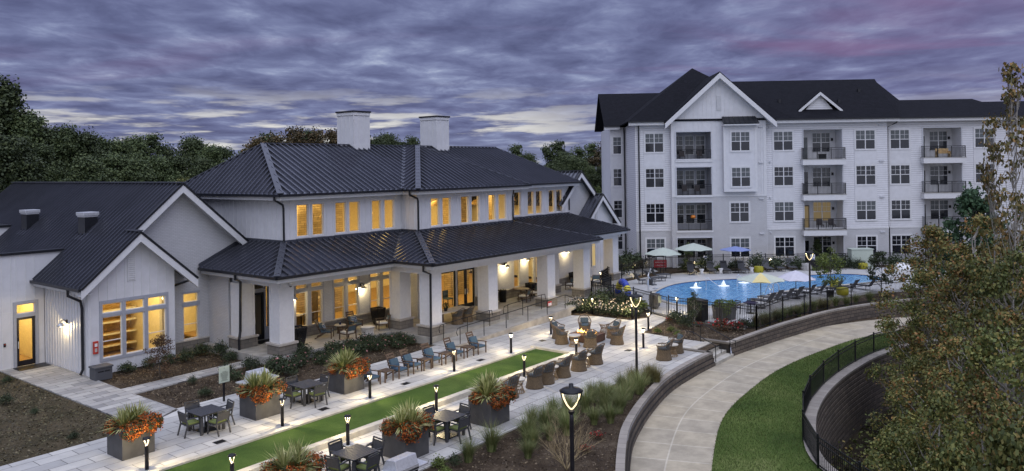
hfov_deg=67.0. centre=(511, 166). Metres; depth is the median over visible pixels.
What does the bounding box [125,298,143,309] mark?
transom window
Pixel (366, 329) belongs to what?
stump table
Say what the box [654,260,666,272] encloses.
emergency phone sign
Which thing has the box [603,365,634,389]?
ornamental grass
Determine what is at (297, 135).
forest tree
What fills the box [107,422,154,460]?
planter
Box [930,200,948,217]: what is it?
window
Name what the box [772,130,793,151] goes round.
window
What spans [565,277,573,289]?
patio chair
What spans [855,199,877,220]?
window
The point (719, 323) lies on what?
red bush
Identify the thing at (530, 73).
sky
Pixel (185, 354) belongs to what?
shrub
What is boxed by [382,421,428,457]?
planter
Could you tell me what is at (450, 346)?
lounge chair
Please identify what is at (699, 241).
window
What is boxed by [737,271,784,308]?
pool umbrella
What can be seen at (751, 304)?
pool chair
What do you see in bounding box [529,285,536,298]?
patio chair
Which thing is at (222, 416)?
dining chair
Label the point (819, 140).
window
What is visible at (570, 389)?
lamp post
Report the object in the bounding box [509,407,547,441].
ornamental grass
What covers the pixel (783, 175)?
window
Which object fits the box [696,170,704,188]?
window
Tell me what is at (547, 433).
ornamental grass
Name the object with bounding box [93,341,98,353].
alarm box
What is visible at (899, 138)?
window
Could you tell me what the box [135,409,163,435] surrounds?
orange mum
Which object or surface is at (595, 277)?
patio chair
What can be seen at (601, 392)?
ornamental grass
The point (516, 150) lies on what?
forest tree
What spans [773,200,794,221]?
window
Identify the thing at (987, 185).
slender tree
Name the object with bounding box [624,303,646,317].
flower bush
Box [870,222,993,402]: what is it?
autumn tree
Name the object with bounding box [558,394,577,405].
ornamental grass
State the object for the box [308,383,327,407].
dining chair
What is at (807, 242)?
balcony door
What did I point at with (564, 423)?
ornamental grass
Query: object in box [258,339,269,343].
door mat
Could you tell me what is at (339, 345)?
rose bush
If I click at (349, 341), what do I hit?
rose bush
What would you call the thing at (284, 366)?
rose bush
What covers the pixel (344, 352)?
yucca
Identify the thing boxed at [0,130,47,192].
forest tree
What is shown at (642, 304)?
bright shrub
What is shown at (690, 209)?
window
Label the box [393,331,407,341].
rose bush
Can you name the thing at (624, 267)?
shrub
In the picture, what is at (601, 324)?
wicker table
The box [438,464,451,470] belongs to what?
bright shrub
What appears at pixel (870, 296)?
ornamental grass
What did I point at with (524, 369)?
bollard light
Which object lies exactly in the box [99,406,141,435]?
yucca
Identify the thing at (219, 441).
drain grate
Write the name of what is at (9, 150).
forest tree
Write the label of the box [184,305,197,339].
window
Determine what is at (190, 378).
shrub
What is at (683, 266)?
shrub
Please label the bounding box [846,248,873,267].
canvas cabana
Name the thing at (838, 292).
yellow pouf
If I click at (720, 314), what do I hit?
pool fence
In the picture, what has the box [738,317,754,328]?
shrub
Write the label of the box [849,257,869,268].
shrub
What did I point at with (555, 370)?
wicker table
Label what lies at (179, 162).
forest tree
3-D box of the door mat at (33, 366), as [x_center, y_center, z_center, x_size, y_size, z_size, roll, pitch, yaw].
[-23.885,9.939,38.475,0.840,0.020,1.400,-1,0,38]
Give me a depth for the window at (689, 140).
73.95 m
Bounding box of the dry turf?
[0,372,115,465]
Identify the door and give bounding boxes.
[17,316,35,366]
[255,292,263,339]
[457,269,465,305]
[465,267,474,306]
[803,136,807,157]
[804,171,808,193]
[804,205,808,227]
[805,240,809,259]
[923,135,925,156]
[924,169,925,191]
[924,203,926,224]
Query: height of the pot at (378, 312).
1.007 m
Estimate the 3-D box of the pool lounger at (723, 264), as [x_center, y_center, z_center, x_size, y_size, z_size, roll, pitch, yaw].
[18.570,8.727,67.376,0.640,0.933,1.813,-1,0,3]
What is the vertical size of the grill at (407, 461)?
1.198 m
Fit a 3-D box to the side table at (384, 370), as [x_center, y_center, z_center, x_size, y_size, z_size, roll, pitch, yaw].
[-5.719,9.433,35.002,0.515,0.505,0.540,-1,0,38]
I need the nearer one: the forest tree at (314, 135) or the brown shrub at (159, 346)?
the brown shrub at (159, 346)
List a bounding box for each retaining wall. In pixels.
[615,351,714,470]
[726,297,940,355]
[803,332,1003,470]
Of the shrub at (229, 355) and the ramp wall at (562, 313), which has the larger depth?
the ramp wall at (562, 313)
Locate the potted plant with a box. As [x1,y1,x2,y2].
[442,302,449,310]
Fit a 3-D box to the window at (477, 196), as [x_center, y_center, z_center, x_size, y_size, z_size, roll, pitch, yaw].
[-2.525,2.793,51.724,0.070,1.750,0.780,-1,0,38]
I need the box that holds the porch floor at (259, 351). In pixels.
[203,276,617,364]
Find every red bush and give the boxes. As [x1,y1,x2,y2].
[580,444,591,451]
[590,430,605,439]
[708,316,739,331]
[724,319,745,330]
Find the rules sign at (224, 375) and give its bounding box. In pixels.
[219,365,229,400]
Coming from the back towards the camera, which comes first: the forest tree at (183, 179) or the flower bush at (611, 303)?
the forest tree at (183, 179)
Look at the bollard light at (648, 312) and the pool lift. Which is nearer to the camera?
the bollard light at (648, 312)
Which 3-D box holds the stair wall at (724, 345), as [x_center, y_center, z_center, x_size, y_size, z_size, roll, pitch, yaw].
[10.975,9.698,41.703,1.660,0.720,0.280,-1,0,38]
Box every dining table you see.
[186,404,225,435]
[288,379,323,406]
[331,443,378,470]
[429,409,466,442]
[512,287,529,299]
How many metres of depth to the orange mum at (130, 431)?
25.84 m
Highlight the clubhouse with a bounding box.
[0,110,629,376]
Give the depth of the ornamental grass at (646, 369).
34.60 m
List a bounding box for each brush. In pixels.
[863,417,927,470]
[888,443,931,470]
[912,428,981,470]
[954,408,1023,470]
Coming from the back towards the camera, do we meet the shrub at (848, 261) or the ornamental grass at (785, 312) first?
the shrub at (848, 261)
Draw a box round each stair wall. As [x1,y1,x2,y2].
[683,348,710,352]
[701,338,730,352]
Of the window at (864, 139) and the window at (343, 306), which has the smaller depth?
the window at (343, 306)
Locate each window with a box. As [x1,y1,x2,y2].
[16,302,34,314]
[102,301,121,313]
[102,314,121,357]
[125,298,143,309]
[126,311,144,353]
[148,295,164,306]
[148,308,165,349]
[183,292,197,302]
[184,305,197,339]
[267,286,268,325]
[296,292,306,324]
[297,204,307,236]
[312,289,321,323]
[313,203,322,234]
[335,285,344,318]
[336,202,345,232]
[348,283,357,315]
[350,201,358,231]
[371,280,378,305]
[372,200,379,229]
[387,199,393,227]
[431,198,438,225]
[443,197,449,224]
[461,196,467,222]
[472,196,478,221]
[498,194,504,218]
[514,260,519,287]
[532,257,533,281]
[591,244,595,265]
[612,136,622,154]
[612,168,622,186]
[613,199,623,218]
[618,234,623,249]
[644,132,664,153]
[644,167,664,188]
[645,202,665,223]
[645,237,665,258]
[676,136,682,154]
[677,170,683,189]
[677,205,683,223]
[678,239,684,257]
[684,136,693,154]
[685,170,693,188]
[685,205,694,223]
[686,239,695,257]
[695,136,704,154]
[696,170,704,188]
[696,204,705,223]
[697,239,705,257]
[729,201,750,222]
[729,237,750,257]
[730,130,750,151]
[730,166,751,187]
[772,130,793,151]
[773,165,794,186]
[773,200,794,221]
[774,236,795,256]
[812,133,829,151]
[812,167,830,186]
[813,202,830,219]
[813,236,831,254]
[854,129,876,149]
[854,164,876,185]
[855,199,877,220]
[856,235,877,252]
[889,128,910,149]
[889,164,910,184]
[890,199,911,219]
[890,234,911,254]
[929,131,947,150]
[929,166,947,184]
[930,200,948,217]
[973,127,994,148]
[974,162,995,183]
[1022,164,1023,182]
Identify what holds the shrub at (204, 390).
on the ground at (591, 456)
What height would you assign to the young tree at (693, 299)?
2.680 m
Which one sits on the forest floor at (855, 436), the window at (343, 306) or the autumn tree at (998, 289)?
the autumn tree at (998, 289)
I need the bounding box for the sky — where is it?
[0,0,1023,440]
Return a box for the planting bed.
[625,265,950,280]
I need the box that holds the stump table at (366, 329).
[360,325,374,335]
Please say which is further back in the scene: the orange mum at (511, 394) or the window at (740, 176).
the window at (740, 176)
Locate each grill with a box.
[236,367,278,384]
[382,452,428,470]
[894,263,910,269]
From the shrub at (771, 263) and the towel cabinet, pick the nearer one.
the towel cabinet
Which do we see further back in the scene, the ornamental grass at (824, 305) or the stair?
the ornamental grass at (824, 305)
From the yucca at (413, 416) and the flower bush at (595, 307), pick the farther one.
the flower bush at (595, 307)
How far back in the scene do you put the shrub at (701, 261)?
68.94 m
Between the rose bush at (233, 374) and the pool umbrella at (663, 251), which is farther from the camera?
the pool umbrella at (663, 251)
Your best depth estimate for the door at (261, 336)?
42.44 m
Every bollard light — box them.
[142,436,150,469]
[228,453,235,470]
[279,398,284,426]
[344,414,350,444]
[367,373,372,398]
[433,384,438,410]
[451,349,455,371]
[508,333,512,352]
[521,354,526,377]
[574,338,578,354]
[641,328,644,347]
[646,311,649,329]
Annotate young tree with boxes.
[686,290,702,327]
[866,250,894,292]
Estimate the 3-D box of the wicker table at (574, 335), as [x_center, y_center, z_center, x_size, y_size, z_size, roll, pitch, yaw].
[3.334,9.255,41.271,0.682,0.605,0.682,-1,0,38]
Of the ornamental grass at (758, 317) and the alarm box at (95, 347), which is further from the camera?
the ornamental grass at (758, 317)
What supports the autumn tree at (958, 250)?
on the forest floor at (855, 436)
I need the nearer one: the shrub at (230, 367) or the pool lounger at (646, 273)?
the shrub at (230, 367)
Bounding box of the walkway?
[0,361,244,418]
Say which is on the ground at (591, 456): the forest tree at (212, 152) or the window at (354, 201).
the forest tree at (212, 152)
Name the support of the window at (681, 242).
in the apartment building
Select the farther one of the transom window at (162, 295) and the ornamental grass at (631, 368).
the transom window at (162, 295)
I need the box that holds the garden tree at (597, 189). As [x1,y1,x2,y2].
[592,184,601,192]
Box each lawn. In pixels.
[165,349,563,470]
[712,326,969,470]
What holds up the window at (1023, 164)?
in the apartment building
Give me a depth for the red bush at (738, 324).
44.67 m
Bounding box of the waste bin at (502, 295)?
[499,289,506,301]
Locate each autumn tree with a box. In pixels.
[861,386,981,470]
[864,265,969,437]
[865,353,969,455]
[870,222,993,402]
[876,319,946,434]
[884,259,1023,433]
[886,333,1019,470]
[902,321,1023,470]
[910,212,1023,419]
[927,376,1023,470]
[943,241,1023,449]
[956,278,1023,468]
[972,200,1023,376]
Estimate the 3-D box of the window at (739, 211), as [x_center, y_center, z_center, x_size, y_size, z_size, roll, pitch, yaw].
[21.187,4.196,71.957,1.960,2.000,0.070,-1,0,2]
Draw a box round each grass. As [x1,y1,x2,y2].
[453,430,482,462]
[470,415,510,451]
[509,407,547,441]
[514,435,541,458]
[520,398,541,425]
[520,419,542,445]
[527,396,559,430]
[539,420,562,440]
[540,387,562,408]
[542,403,561,421]
[548,394,589,413]
[548,403,581,435]
[554,400,580,426]
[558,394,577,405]
[574,382,598,412]
[580,377,607,402]
[582,399,607,424]
[588,378,619,407]
[594,387,615,412]
[594,400,621,423]
[595,376,609,390]
[602,387,630,413]
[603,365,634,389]
[606,377,635,404]
[606,381,616,396]
[614,372,644,399]
[621,363,643,382]
[624,368,647,381]
[626,364,654,394]
[639,359,655,383]
[640,357,661,381]
[649,360,667,382]
[748,310,762,325]
[763,315,771,325]
[774,309,785,320]
[781,302,790,318]
[786,304,797,316]
[795,302,805,315]
[818,300,826,309]
[821,300,830,310]
[831,296,840,305]
[844,294,850,305]
[850,290,858,303]
[862,290,877,301]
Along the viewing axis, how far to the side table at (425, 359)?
36.85 m
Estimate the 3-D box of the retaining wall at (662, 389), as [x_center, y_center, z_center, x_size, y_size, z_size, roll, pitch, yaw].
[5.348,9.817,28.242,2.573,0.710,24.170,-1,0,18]
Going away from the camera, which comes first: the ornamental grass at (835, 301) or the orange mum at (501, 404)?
the orange mum at (501, 404)
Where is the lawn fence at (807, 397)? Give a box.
[802,323,943,470]
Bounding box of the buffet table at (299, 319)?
[296,312,302,324]
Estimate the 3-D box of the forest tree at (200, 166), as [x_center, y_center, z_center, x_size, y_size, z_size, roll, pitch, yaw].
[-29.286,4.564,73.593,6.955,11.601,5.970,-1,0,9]
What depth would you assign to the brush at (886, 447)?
25.06 m
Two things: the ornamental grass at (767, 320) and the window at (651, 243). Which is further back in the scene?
the window at (651, 243)
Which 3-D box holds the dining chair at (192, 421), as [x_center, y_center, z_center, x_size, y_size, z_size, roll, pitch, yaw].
[-11.788,9.334,28.224,0.570,0.896,0.644,-1,0,41]
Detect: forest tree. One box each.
[0,73,10,168]
[0,74,29,168]
[0,123,43,190]
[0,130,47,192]
[3,103,76,160]
[11,140,70,178]
[28,124,71,178]
[36,163,64,181]
[41,120,104,178]
[57,126,110,173]
[57,152,119,181]
[94,151,143,181]
[96,133,114,154]
[108,137,142,159]
[118,134,155,162]
[119,155,163,181]
[140,132,168,158]
[143,151,181,181]
[159,140,179,157]
[162,154,193,181]
[166,132,219,173]
[176,174,195,181]
[177,156,215,180]
[186,142,223,171]
[215,145,234,160]
[241,135,267,151]
[259,130,280,142]
[266,132,287,142]
[277,125,321,144]
[298,126,329,144]
[301,127,327,143]
[321,128,336,143]
[370,133,389,144]
[370,135,388,145]
[377,129,400,144]
[404,134,419,144]
[507,142,522,156]
[520,150,543,165]
[540,142,556,166]
[545,161,564,171]
[548,139,566,162]
[552,150,568,166]
[558,153,578,171]
[564,156,581,170]
[565,144,585,160]
[567,156,588,170]
[581,142,601,175]
[581,163,599,186]
[585,141,601,172]
[587,165,601,189]
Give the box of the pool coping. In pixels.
[652,273,883,307]
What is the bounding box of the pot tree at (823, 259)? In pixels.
[811,246,845,296]
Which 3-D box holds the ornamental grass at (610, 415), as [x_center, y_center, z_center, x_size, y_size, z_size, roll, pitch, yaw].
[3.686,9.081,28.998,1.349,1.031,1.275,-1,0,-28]
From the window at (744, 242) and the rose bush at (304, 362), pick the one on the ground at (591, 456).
the rose bush at (304, 362)
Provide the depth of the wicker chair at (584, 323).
44.19 m
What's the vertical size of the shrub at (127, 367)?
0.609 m
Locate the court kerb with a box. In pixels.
[149,345,574,470]
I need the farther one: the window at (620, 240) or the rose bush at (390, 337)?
the window at (620, 240)
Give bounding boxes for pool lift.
[646,268,658,292]
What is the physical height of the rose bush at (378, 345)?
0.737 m
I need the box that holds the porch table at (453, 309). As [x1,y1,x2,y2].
[442,305,468,322]
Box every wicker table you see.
[518,376,525,393]
[553,364,558,380]
[568,333,580,346]
[586,353,590,367]
[598,322,608,332]
[665,343,677,356]
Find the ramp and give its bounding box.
[431,300,583,345]
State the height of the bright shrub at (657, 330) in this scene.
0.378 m
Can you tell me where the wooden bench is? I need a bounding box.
[935,148,950,156]
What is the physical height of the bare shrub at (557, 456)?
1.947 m
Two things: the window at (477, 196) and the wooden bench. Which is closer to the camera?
the window at (477, 196)
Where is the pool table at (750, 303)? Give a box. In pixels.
[743,301,757,313]
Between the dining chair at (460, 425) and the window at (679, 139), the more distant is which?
the window at (679, 139)
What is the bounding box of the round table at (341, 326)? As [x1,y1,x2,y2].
[334,324,345,333]
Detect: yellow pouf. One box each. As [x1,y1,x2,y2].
[754,266,763,272]
[836,287,848,294]
[858,262,867,268]
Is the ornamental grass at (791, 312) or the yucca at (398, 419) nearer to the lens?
the yucca at (398, 419)
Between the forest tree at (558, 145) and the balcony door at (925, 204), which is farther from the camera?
the forest tree at (558, 145)
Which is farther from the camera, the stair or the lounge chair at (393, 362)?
the stair
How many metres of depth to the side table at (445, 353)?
38.08 m
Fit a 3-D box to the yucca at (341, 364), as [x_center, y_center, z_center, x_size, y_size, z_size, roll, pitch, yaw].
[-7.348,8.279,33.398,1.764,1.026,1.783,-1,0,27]
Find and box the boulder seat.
[800,263,811,270]
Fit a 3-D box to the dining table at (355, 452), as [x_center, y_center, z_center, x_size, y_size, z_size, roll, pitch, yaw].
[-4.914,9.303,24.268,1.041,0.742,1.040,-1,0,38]
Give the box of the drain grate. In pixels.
[212,439,225,443]
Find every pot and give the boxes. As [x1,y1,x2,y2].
[294,325,306,346]
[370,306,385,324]
[525,282,536,296]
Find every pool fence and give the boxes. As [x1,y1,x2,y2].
[591,256,656,295]
[592,282,651,313]
[645,252,1001,269]
[668,295,756,330]
[757,279,1018,328]
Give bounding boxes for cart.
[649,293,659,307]
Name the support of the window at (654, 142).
in the apartment building
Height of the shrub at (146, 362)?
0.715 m
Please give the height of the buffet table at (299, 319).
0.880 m
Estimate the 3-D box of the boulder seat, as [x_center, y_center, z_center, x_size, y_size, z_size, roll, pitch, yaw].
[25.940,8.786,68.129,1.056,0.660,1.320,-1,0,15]
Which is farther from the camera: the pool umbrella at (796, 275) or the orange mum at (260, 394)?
the pool umbrella at (796, 275)
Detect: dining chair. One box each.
[177,411,199,438]
[184,399,205,429]
[207,408,230,436]
[213,398,235,428]
[282,386,302,408]
[285,375,302,401]
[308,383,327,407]
[309,374,329,399]
[323,455,350,470]
[328,438,347,462]
[355,451,380,470]
[359,436,384,465]
[422,404,444,431]
[424,419,444,445]
[442,290,452,304]
[448,414,471,442]
[449,403,471,430]
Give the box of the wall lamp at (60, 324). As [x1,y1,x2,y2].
[56,319,67,326]
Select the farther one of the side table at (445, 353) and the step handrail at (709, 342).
the step handrail at (709, 342)
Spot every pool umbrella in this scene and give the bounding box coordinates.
[645,247,681,273]
[675,242,711,272]
[720,245,750,272]
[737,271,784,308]
[779,269,815,298]
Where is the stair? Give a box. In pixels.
[690,341,733,365]
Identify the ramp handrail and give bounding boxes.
[439,310,492,337]
[456,295,578,343]
[503,294,545,314]
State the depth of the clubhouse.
43.55 m
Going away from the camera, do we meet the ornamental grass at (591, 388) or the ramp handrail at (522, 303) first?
the ornamental grass at (591, 388)
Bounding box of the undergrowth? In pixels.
[831,404,947,470]
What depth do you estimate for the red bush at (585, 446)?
26.09 m
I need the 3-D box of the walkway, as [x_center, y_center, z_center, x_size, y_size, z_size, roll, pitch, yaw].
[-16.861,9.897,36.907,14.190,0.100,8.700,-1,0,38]
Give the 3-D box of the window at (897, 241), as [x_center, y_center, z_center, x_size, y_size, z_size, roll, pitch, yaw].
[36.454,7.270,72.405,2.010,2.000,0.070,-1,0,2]
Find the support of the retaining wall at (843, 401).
on the forest floor at (855, 436)
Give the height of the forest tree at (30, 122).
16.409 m
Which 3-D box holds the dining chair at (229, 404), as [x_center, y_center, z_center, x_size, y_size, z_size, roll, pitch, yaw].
[-10.895,9.321,29.248,0.644,0.896,0.570,-1,0,-43]
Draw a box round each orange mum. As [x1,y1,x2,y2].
[102,419,119,434]
[119,420,146,441]
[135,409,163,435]
[235,383,252,398]
[247,385,272,405]
[259,459,280,470]
[268,377,287,394]
[279,462,307,470]
[300,451,326,470]
[327,363,339,374]
[339,364,358,379]
[351,357,370,376]
[379,417,395,436]
[395,420,422,444]
[416,411,434,432]
[468,391,483,404]
[487,392,507,410]
[494,382,516,406]
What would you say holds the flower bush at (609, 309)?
on the ground at (591, 456)
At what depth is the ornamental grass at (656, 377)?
33.89 m
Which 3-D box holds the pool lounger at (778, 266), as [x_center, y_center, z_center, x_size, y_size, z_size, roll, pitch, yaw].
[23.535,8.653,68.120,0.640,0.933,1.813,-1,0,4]
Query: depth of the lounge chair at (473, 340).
40.12 m
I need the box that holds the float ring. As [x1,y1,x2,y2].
[615,279,630,294]
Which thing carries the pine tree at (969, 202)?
on the forest floor at (855, 436)
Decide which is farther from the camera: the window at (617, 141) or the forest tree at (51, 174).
the window at (617, 141)
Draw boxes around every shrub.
[0,391,15,404]
[1,375,14,382]
[29,406,39,414]
[65,431,80,439]
[116,360,137,372]
[140,354,154,367]
[142,334,178,377]
[160,350,178,363]
[176,345,194,361]
[187,375,198,383]
[191,342,210,355]
[195,386,213,395]
[209,338,231,356]
[217,361,237,371]
[219,348,238,362]
[239,354,264,370]
[293,339,313,358]
[428,453,447,468]
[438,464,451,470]
[446,451,463,465]
[537,408,605,469]
[587,285,615,303]
[611,286,634,303]
[618,248,645,269]
[618,259,630,274]
[627,251,646,268]
[627,298,645,309]
[653,327,661,332]
[666,324,674,331]
[667,307,687,322]
[675,260,687,272]
[676,313,693,327]
[682,242,692,261]
[695,254,717,271]
[727,257,744,270]
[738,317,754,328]
[745,250,767,269]
[760,255,787,270]
[786,254,805,269]
[810,239,822,256]
[810,259,820,270]
[821,253,846,269]
[839,252,854,267]
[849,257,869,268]
[885,250,906,266]
[903,254,925,267]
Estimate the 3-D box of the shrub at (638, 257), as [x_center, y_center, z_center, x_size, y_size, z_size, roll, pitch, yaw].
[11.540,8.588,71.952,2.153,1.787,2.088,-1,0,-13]
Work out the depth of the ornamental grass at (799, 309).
48.18 m
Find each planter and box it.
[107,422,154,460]
[239,388,279,420]
[328,364,363,394]
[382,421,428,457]
[468,391,509,427]
[711,299,737,320]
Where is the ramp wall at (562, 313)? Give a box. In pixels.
[455,307,570,347]
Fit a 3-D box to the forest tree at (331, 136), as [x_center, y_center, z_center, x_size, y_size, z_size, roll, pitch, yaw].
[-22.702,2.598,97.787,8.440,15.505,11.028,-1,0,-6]
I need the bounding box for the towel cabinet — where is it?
[687,297,707,320]
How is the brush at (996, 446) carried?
on the ground at (591, 456)
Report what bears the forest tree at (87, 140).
on the ground at (591, 456)
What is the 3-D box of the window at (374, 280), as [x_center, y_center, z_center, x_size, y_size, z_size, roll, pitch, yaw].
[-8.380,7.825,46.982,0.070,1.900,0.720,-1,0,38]
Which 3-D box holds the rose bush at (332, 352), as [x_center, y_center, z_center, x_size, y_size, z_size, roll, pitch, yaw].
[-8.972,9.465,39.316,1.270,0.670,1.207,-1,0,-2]
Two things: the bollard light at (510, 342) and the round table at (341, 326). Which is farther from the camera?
the round table at (341, 326)
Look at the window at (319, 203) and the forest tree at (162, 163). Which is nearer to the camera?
the window at (319, 203)
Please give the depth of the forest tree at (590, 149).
112.84 m
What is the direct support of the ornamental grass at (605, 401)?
on the ground at (591, 456)
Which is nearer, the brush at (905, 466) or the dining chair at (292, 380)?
the brush at (905, 466)
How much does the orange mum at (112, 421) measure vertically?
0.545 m
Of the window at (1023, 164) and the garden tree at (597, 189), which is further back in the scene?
the garden tree at (597, 189)
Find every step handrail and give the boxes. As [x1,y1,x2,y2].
[686,331,721,361]
[692,324,735,353]
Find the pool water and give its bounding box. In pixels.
[657,274,878,305]
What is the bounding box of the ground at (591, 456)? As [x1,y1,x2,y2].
[91,259,1022,470]
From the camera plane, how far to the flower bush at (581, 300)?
52.33 m
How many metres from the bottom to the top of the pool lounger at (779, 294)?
0.933 m
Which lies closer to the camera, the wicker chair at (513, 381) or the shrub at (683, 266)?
the wicker chair at (513, 381)
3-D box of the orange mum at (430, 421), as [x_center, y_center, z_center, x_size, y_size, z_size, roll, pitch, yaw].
[-3.047,8.649,26.197,0.867,0.758,0.967,-1,0,7]
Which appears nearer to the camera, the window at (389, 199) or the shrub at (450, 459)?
the shrub at (450, 459)
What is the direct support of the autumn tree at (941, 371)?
on the forest floor at (855, 436)
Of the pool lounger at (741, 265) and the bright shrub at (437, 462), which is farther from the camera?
the pool lounger at (741, 265)
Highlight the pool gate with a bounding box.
[652,293,667,316]
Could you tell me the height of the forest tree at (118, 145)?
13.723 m
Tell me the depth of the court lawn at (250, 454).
29.70 m
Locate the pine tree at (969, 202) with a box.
[927,181,1009,374]
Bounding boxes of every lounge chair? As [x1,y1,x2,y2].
[314,319,333,338]
[345,311,362,330]
[361,359,381,383]
[385,352,409,378]
[399,348,422,373]
[420,342,442,367]
[442,337,464,360]
[465,331,486,354]
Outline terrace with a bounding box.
[0,314,701,470]
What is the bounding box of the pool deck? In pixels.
[623,267,945,329]
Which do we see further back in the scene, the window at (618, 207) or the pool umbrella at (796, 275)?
the window at (618, 207)
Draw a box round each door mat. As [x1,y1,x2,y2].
[13,362,49,370]
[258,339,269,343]
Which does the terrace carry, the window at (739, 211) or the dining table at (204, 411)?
the dining table at (204, 411)
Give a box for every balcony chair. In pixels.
[694,185,700,193]
[828,219,835,226]
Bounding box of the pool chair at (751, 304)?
[747,298,755,311]
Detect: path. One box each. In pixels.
[620,268,657,278]
[625,313,1022,470]
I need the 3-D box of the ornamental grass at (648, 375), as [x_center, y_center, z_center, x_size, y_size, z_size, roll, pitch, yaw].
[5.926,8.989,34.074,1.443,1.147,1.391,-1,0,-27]
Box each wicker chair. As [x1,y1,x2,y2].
[451,308,464,324]
[462,306,474,321]
[500,373,520,398]
[525,364,544,389]
[537,360,555,384]
[549,318,564,338]
[552,325,568,344]
[554,354,572,378]
[570,349,588,371]
[578,314,591,330]
[583,329,597,348]
[587,343,604,365]
[606,318,621,338]
[610,325,625,344]
[656,338,674,360]
[668,331,685,353]
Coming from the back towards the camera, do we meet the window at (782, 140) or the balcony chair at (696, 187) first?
the balcony chair at (696, 187)
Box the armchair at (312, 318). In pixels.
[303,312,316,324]
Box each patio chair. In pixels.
[339,324,356,339]
[375,313,390,330]
[518,289,530,302]
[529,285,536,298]
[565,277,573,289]
[592,275,600,286]
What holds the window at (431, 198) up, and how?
in the clubhouse
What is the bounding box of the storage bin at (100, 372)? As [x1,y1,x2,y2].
[88,363,113,380]
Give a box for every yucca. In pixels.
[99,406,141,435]
[114,402,147,425]
[130,398,159,423]
[236,371,275,394]
[245,370,284,395]
[247,367,282,386]
[258,439,316,470]
[275,436,318,462]
[279,443,323,470]
[327,348,358,372]
[328,346,361,370]
[339,349,362,368]
[380,406,419,433]
[392,397,426,420]
[393,404,431,432]
[465,373,503,402]
[467,367,504,397]
[470,371,506,391]
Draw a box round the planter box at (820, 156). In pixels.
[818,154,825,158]
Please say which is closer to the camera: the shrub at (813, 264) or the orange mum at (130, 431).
the orange mum at (130, 431)
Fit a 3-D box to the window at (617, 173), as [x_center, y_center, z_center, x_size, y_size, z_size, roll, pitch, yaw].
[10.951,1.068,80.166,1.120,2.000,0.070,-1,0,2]
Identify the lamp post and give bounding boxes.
[559,383,582,470]
[629,292,642,374]
[804,250,814,313]
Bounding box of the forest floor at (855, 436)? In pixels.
[833,406,925,470]
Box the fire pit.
[569,328,604,342]
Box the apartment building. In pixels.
[594,68,1023,267]
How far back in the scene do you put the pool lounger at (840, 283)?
55.83 m
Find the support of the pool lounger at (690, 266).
on the pool deck
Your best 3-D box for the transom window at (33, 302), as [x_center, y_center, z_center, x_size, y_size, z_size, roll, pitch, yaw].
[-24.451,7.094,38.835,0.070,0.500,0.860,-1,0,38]
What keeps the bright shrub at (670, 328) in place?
on the ground at (591, 456)
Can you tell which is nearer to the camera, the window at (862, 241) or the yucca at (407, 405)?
the yucca at (407, 405)
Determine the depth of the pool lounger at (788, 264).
68.99 m
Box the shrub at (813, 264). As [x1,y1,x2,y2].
[810,259,820,270]
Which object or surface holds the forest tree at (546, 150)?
on the ground at (591, 456)
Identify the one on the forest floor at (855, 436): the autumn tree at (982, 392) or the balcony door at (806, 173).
the autumn tree at (982, 392)
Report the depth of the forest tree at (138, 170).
68.40 m
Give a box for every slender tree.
[972,113,1017,384]
[975,62,1023,405]
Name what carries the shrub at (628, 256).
on the ground at (591, 456)
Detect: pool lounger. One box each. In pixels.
[632,272,655,284]
[643,270,666,280]
[649,268,671,278]
[686,262,696,274]
[706,261,716,273]
[720,261,730,273]
[737,260,748,273]
[749,292,776,301]
[757,289,784,301]
[761,259,773,271]
[767,288,794,296]
[773,259,785,271]
[777,286,804,297]
[785,258,797,268]
[793,284,816,297]
[802,282,826,290]
[817,280,843,289]
[852,279,875,287]
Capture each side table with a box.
[378,368,393,382]
[416,357,431,370]
[438,351,452,364]
[460,345,473,357]
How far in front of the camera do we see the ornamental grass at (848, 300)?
51.31 m
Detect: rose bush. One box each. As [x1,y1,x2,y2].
[229,368,243,381]
[262,354,291,372]
[269,355,301,375]
[290,350,313,362]
[291,355,309,366]
[311,348,325,359]
[312,352,328,366]
[319,339,347,356]
[325,347,343,360]
[343,338,359,348]
[348,340,371,355]
[357,332,377,342]
[363,335,382,347]
[368,337,388,351]
[380,333,400,347]
[389,339,405,348]
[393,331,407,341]
[400,333,419,346]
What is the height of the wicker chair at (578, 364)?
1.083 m
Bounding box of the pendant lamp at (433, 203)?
[431,200,436,205]
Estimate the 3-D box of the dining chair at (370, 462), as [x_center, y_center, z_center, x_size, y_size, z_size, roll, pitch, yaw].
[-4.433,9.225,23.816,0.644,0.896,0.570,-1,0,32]
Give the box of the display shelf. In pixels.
[312,289,334,320]
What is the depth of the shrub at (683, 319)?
45.61 m
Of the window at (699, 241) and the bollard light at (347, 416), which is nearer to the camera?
the bollard light at (347, 416)
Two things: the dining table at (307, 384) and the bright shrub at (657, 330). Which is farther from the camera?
the bright shrub at (657, 330)
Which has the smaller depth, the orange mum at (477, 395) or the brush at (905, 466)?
the brush at (905, 466)
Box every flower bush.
[564,299,578,310]
[568,296,585,303]
[575,298,593,312]
[585,300,606,314]
[598,300,621,316]
[602,298,618,312]
[611,302,633,316]
[619,300,637,313]
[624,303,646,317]

